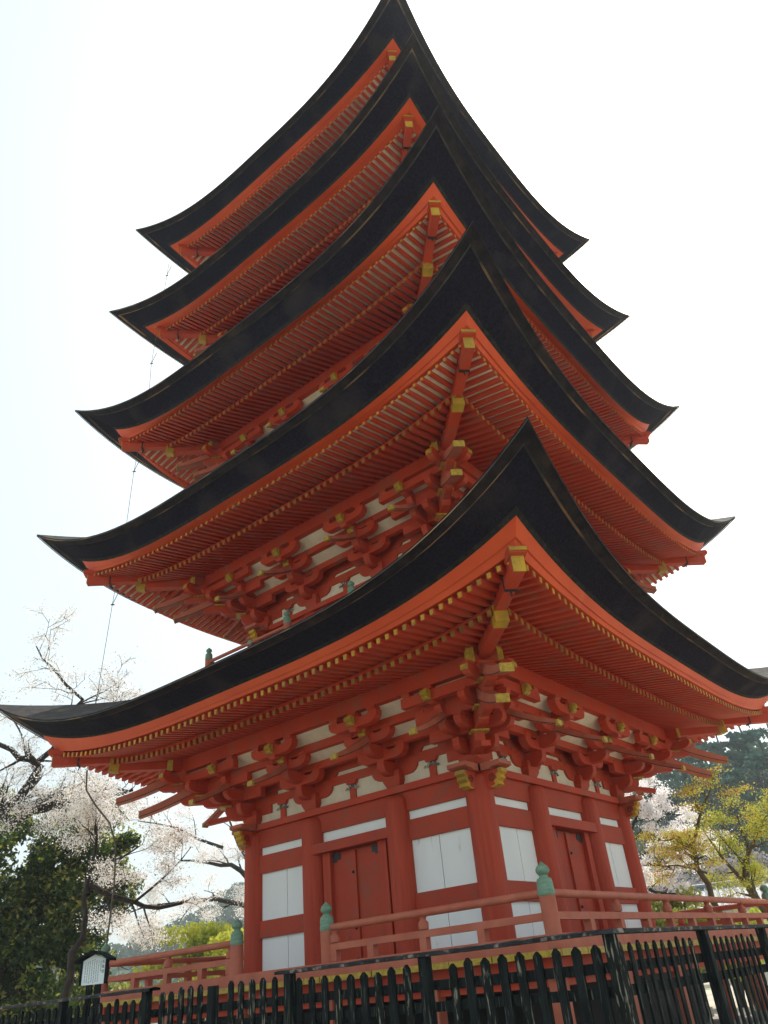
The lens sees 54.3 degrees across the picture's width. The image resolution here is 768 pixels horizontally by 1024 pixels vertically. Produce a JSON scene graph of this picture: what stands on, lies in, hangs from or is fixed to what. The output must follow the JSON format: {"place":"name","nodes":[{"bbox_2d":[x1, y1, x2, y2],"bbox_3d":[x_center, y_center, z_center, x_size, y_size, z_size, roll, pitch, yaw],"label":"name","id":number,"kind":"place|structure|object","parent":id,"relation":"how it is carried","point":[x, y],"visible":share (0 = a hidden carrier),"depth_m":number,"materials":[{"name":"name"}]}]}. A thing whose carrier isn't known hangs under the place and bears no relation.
{"place":"outdoors","nodes":[
{"label":"outdoors","id":0,"kind":"place"},
{"bbox_2d":[51,915,243,1012],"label":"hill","id":1,"kind":"structure","parent":0,"point":[119,972],"depth_m":136.98,"materials":[{"name":"green plant"}]},
{"bbox_2d":[29,881,243,1023],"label":"woodland","id":2,"kind":"object","parent":1,"relation":"on","point":[228,912],"visible":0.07,"depth_m":141.97,"materials":[{"name":"green plant"}]},
{"bbox_2d":[0,0,767,954],"label":"sky","id":3,"kind":"structure","parent":0,"point":[640,127],"materials":[{"name":"white"}]},
{"bbox_2d":[156,981,767,1023],"bbox_3d":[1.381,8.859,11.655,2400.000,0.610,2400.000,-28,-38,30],"label":"ground","id":4,"kind":"structure","parent":0,"point":[709,995],"depth_m":20.79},
{"bbox_2d":[0,783,146,1023],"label":"tree","id":5,"kind":"object","parent":4,"relation":"on","point":[45,892],"visible":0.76,"depth_m":19.45,"materials":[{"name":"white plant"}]},
{"bbox_2d":[0,599,151,857],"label":"cherry tree","id":6,"kind":"object","parent":4,"relation":"on","point":[20,807],"visible":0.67,"depth_m":17.59,"materials":[{"name":"white plant"}]},
{"bbox_2d":[0,987,160,1023],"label":"picket fence","id":7,"kind":"object","parent":4,"relation":"on","point":[63,1012],"visible":1,"depth_m":8.07,"materials":[{"name":"black wood"}]},
{"bbox_2d":[74,950,115,1023],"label":"notice board","id":8,"kind":"object","parent":4,"relation":"on","point":[94,967],"visible":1,"depth_m":9.25,"materials":[{"name":"white wood"}]},
{"bbox_2d":[73,981,142,1020],"bbox_3d":[-8.155,15.308,22.582,2.865,2.073,3.221,-28,-38,30],"label":"shrub","id":9,"kind":"object","parent":4,"relation":"on","point":[126,985],"visible":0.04,"depth_m":22.84,"materials":[{"name":"green plant"}]},
{"bbox_2d":[40,767,219,1008],"bbox_3d":[-5.203,8.110,15.175,3.801,5.710,2.282,16,-38,-30],"label":"cherry tree","id":10,"kind":"object","parent":4,"relation":"on","point":[85,805],"visible":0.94,"depth_m":15.46,"materials":[{"name":"white plant"}]},
{"bbox_2d":[111,789,244,945],"bbox_3d":[-5.590,13.696,26.034,7.826,8.018,3.492,7,-34,-19],"label":"cherry tree","id":11,"kind":"object","parent":4,"relation":"on","point":[211,860],"visible":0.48,"depth_m":26.38,"materials":[{"name":"white plant"}]},
{"bbox_2d":[132,920,243,1021],"bbox_3d":[-5.813,14.444,22.943,3.300,3.508,3.600,-28,-38,30],"label":"maple tree","id":12,"kind":"object","parent":4,"relation":"on","point":[208,933],"visible":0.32,"depth_m":23.56,"materials":[{"name":"green plant"}]},
{"bbox_2d":[158,977,282,1023],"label":"fence","id":13,"kind":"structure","parent":4,"relation":"on","point":[213,1006],"depth_m":6.95,"materials":[{"name":"black wood"}]},
{"bbox_2d":[0,0,767,1023],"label":"pagoda","id":14,"kind":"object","parent":4,"relation":"on","point":[422,532],"visible":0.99,"depth_m":12.55,"materials":[{"name":"red wood"}]},
{"bbox_2d":[333,849,362,960],"bbox_3d":[-0.559,6.061,11.417,0.502,1.616,0.122,-28,-38,30],"label":"door leaf","id":15,"kind":"structure","parent":14,"relation":"in","point":[346,887],"depth_m":11.49,"materials":[{"name":"paint"}]},
{"bbox_2d":[356,844,385,957],"bbox_3d":[-0.163,5.870,11.179,0.492,1.616,0.078,-28,-38,30],"label":"door leaf","id":16,"kind":"structure","parent":14,"relation":"in","point":[370,899],"depth_m":11.27,"materials":[{"name":"paint"}]},
{"bbox_2d":[556,831,584,931],"bbox_3d":[2.870,5.791,11.543,0.122,1.616,0.502,-28,-38,30],"label":"door leaf","id":17,"kind":"structure","parent":14,"relation":"in","point":[566,854],"depth_m":11.70,"materials":[{"name":"paint"}]},
{"bbox_2d":[569,833,599,929],"bbox_3d":[3.171,5.982,11.892,0.078,1.616,0.492,-28,-38,30],"label":"door leaf","id":18,"kind":"structure","parent":14,"relation":"in","point":[576,841],"depth_m":12.04,"materials":[{"name":"paint"}]},
{"bbox_2d":[274,929,615,1023],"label":"picket fence","id":19,"kind":"object","parent":4,"relation":"on","point":[295,998],"visible":0.96,"depth_m":5.57,"materials":[{"name":"black wood"}]},
{"bbox_2d":[596,928,636,1023],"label":"fence post","id":20,"kind":"object","parent":4,"relation":"on","point":[625,1009],"visible":1,"depth_m":4.90,"materials":[{"name":"black wood"}]},
{"bbox_2d":[645,860,683,909],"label":"cherry tree","id":21,"kind":"object","parent":4,"relation":"on","point":[661,888],"visible":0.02,"depth_m":44.89,"materials":[{"name":"white plant"}]},
{"bbox_2d":[650,885,701,926],"bbox_3d":[7.363,10.956,18.840,1.897,2.707,1.834,20,-41,-35],"label":"shrub","id":22,"kind":"object","parent":4,"relation":"on","point":[655,905],"visible":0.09,"depth_m":19.40,"materials":[{"name":"green plant"}]},
{"bbox_2d":[624,776,733,909],"bbox_3d":[7.719,9.458,20.672,4.197,7.137,2.332,-28,-38,30],"label":"cherry tree","id":23,"kind":"object","parent":4,"relation":"on","point":[648,810],"visible":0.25,"depth_m":20.66,"materials":[{"name":"white plant"}]},
{"bbox_2d":[617,924,767,1023],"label":"picket fence","id":24,"kind":"object","parent":4,"relation":"on","point":[714,976],"visible":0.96,"depth_m":5.91,"materials":[{"name":"black wood"}]},
{"bbox_2d":[633,763,756,1009],"bbox_3d":[6.588,7.425,14.899,2.722,4.557,1.690,-28,-38,30],"label":"maple tree","id":25,"kind":"object","parent":4,"relation":"on","point":[686,835],"visible":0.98,"depth_m":15.37,"materials":[{"name":"green plant"}]},
{"bbox_2d":[672,902,767,1007],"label":"shrub","id":26,"kind":"object","parent":4,"relation":"on","point":[757,910],"visible":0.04,"depth_m":17.54,"materials":[{"name":"green plant"}]},
{"bbox_2d":[686,788,767,920],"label":"maple tree","id":27,"kind":"object","parent":4,"relation":"on","point":[746,870],"visible":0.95,"depth_m":15.88,"materials":[{"name":"green plant"}]},
{"bbox_2d":[634,762,767,893],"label":"hill","id":28,"kind":"structure","parent":0,"point":[639,848],"depth_m":65.54,"materials":[{"name":"green plant"}]},
{"bbox_2d":[631,772,690,869],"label":"pine tree","id":29,"kind":"object","parent":28,"relation":"on","point":[664,776],"visible":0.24,"depth_m":64.75,"materials":[{"name":"green plant"}]},
{"bbox_2d":[645,866,696,892],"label":"cherry tree","id":30,"kind":"object","parent":28,"relation":"on","point":[681,874],"visible":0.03,"depth_m":50.30,"materials":[{"name":"white plant"}]},
{"bbox_2d":[627,723,767,972],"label":"woodland","id":31,"kind":"object","parent":28,"relation":"on","point":[751,777],"visible":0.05,"depth_m":68.08,"materials":[{"name":"green plant"}]},
{"bbox_2d":[640,745,766,850],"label":"pine tree","id":32,"kind":"object","parent":28,"relation":"on","point":[673,817],"visible":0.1,"depth_m":61.65,"materials":[{"name":"green plant"}]},
{"bbox_2d":[680,854,740,891],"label":"cherry tree","id":33,"kind":"object","parent":28,"relation":"on","point":[707,869],"visible":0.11,"depth_m":48.67,"materials":[{"name":"white plant"}]},
{"bbox_2d":[678,735,747,821],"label":"pine tree","id":34,"kind":"object","parent":28,"relation":"on","point":[711,746],"visible":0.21,"depth_m":64.37,"materials":[{"name":"green plant"}]},
{"bbox_2d":[676,745,767,857],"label":"tree","id":35,"kind":"object","parent":28,"relation":"on","point":[729,775],"visible":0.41,"depth_m":57.78,"materials":[{"name":"green plant"}]},
{"bbox_2d":[695,726,767,821],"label":"pine tree","id":36,"kind":"object","parent":28,"relation":"on","point":[732,742],"visible":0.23,"depth_m":63.72,"materials":[{"name":"green plant"}]},
{"bbox_2d":[718,847,767,880],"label":"cherry tree","id":37,"kind":"object","parent":28,"relation":"on","point":[760,858],"visible":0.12,"depth_m":49.07,"materials":[{"name":"white plant"}]},
{"bbox_2d":[727,728,767,845],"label":"pine tree","id":38,"kind":"object","parent":28,"relation":"on","point":[754,761],"visible":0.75,"depth_m":57.49,"materials":[{"name":"green plant"}]},
{"bbox_2d":[740,700,767,734],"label":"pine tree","id":39,"kind":"object","parent":28,"relation":"on","point":[760,729],"visible":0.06,"depth_m":66.72,"materials":[{"name":"green plant"}]},
{"bbox_2d":[685,878,767,983],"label":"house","id":40,"kind":"structure","parent":0,"point":[702,888],"depth_m":32.39,"materials":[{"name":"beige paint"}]}
]}

